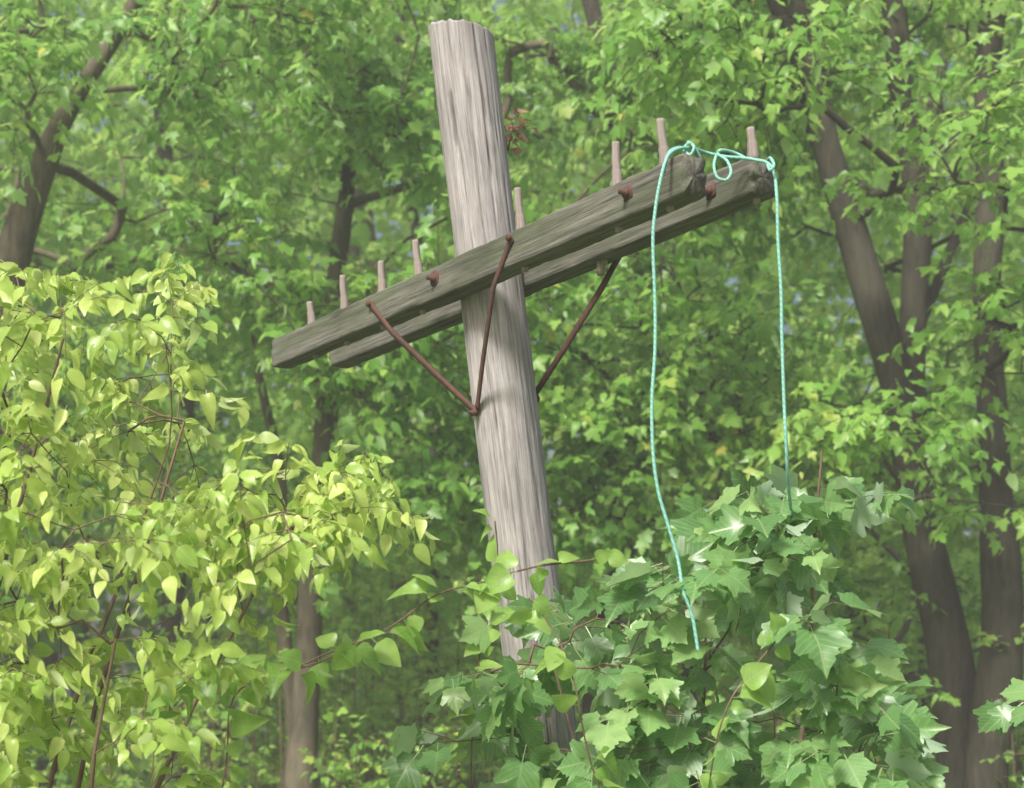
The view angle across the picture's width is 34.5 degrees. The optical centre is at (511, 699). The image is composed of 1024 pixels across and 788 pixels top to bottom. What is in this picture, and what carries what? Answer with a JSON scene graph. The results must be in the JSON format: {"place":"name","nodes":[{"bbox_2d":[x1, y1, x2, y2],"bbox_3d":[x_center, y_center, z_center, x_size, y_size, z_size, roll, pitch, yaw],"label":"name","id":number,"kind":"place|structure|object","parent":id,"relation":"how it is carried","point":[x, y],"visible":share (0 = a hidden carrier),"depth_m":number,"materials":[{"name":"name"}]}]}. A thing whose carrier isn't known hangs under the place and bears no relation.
{"place":"outdoors","nodes":[
{"label":"outdoors","id":0,"kind":"place"},
{"bbox_2d":[34,707,798,787],"bbox_3d":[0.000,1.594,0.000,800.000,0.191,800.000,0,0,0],"label":"ground","id":1,"kind":"structure","parent":0,"point":[245,786],"depth_m":60.97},
{"bbox_2d":[0,0,226,600],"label":"maple tree","id":2,"kind":"object","parent":1,"relation":"on","point":[45,236],"visible":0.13,"depth_m":16.79,"materials":[{"name":"green plant"}]},
{"bbox_2d":[0,0,416,787],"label":"maple tree","id":3,"kind":"object","parent":1,"relation":"on","point":[186,410],"visible":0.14,"depth_m":17.52,"materials":[{"name":"green plant"}]},
{"bbox_2d":[0,252,439,787],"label":"green shrub","id":4,"kind":"object","parent":1,"relation":"on","point":[224,528],"visible":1,"depth_m":4.57,"materials":[{"name":"green plant"}]},
{"bbox_2d":[0,0,440,661],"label":"maple tree","id":5,"kind":"object","parent":1,"relation":"on","point":[38,184],"visible":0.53,"depth_m":10.94,"materials":[{"name":"green plant"}]},
{"bbox_2d":[61,0,852,787],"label":"maple tree","id":6,"kind":"object","parent":1,"relation":"on","point":[375,390],"visible":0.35,"depth_m":11.30,"materials":[{"name":"green plant"}]},
{"bbox_2d":[209,0,713,787],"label":"maple tree","id":7,"kind":"object","parent":1,"relation":"on","point":[315,222],"visible":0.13,"depth_m":16.71,"materials":[{"name":"green plant"}]},
{"bbox_2d":[135,508,790,787],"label":"bittersweet vine","id":8,"kind":"object","parent":1,"relation":"on","point":[758,685],"visible":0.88,"depth_m":4.54,"materials":[{"name":"green plant"}]},
{"bbox_2d":[0,0,1023,787],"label":"distant forest","id":9,"kind":"object","parent":1,"relation":"on","point":[384,228],"visible":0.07,"depth_m":22.89,"materials":[{"name":"green plant"}]},
{"bbox_2d":[5,520,1023,787],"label":"undergrowth","id":10,"kind":"object","parent":1,"relation":"on","point":[339,724],"visible":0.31,"depth_m":14.02,"materials":[{"name":"green plant"}]},
{"bbox_2d":[271,18,774,779],"bbox_3d":[-0.016,-0.237,5.825,0.672,4.200,2.630,0,0,-34],"label":"utility pole","id":11,"kind":"object","parent":1,"relation":"on","point":[491,276],"visible":0.92,"depth_m":5.63,"materials":[{"name":"grey wood"}]},
{"bbox_2d":[502,105,537,153],"bbox_3d":[0.010,-2.078,5.907,0.124,0.194,0.321,0,0,13],"label":"dead leaf cluster","id":12,"kind":"object","parent":11,"relation":"attached to","point":[512,127],"visible":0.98,"depth_m":6.00,"materials":[{"name":"brown plant"}]},
{"bbox_2d":[650,141,792,649],"bbox_3d":[0.616,-0.862,4.708,0.535,1.449,0.198,0,0,-24],"label":"rope","id":13,"kind":"object","parent":11,"relation":"attached to","point":[725,158],"visible":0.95,"depth_m":4.66,"materials":[{"name":"teal fabric"}]},
{"bbox_2d":[324,0,901,779],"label":"maple tree","id":14,"kind":"object","parent":1,"relation":"on","point":[718,430],"visible":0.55,"depth_m":11.63,"materials":[{"name":"green plant"}]},
{"bbox_2d":[381,451,951,787],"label":"maple sapling","id":15,"kind":"object","parent":1,"relation":"on","point":[634,678],"visible":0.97,"depth_m":4.78,"materials":[{"name":"green plant"}]},
{"bbox_2d":[489,0,921,769],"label":"maple tree","id":16,"kind":"object","parent":1,"relation":"on","point":[825,376],"visible":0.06,"depth_m":17.58,"materials":[{"name":"green plant"}]},
{"bbox_2d":[565,0,1023,787],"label":"maple tree","id":17,"kind":"object","parent":1,"relation":"on","point":[907,416],"visible":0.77,"depth_m":10.72,"materials":[{"name":"green plant"}]},
{"bbox_2d":[712,0,1023,752],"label":"maple tree","id":18,"kind":"object","parent":1,"relation":"on","point":[968,554],"visible":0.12,"depth_m":16.93,"materials":[{"name":"green plant"}]},
{"bbox_2d":[872,0,1023,539],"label":"maple tree","id":19,"kind":"object","parent":1,"relation":"on","point":[960,40],"visible":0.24,"depth_m":16.91,"materials":[{"name":"green plant"}]},
{"bbox_2d":[973,677,1023,787],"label":"maple sapling","id":20,"kind":"object","parent":1,"relation":"on","point":[1000,716],"visible":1,"depth_m":5.21,"materials":[{"name":"green plant"}]},
{"bbox_2d":[0,0,1023,706],"label":"sky","id":21,"kind":"structure","parent":0,"point":[135,632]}
]}

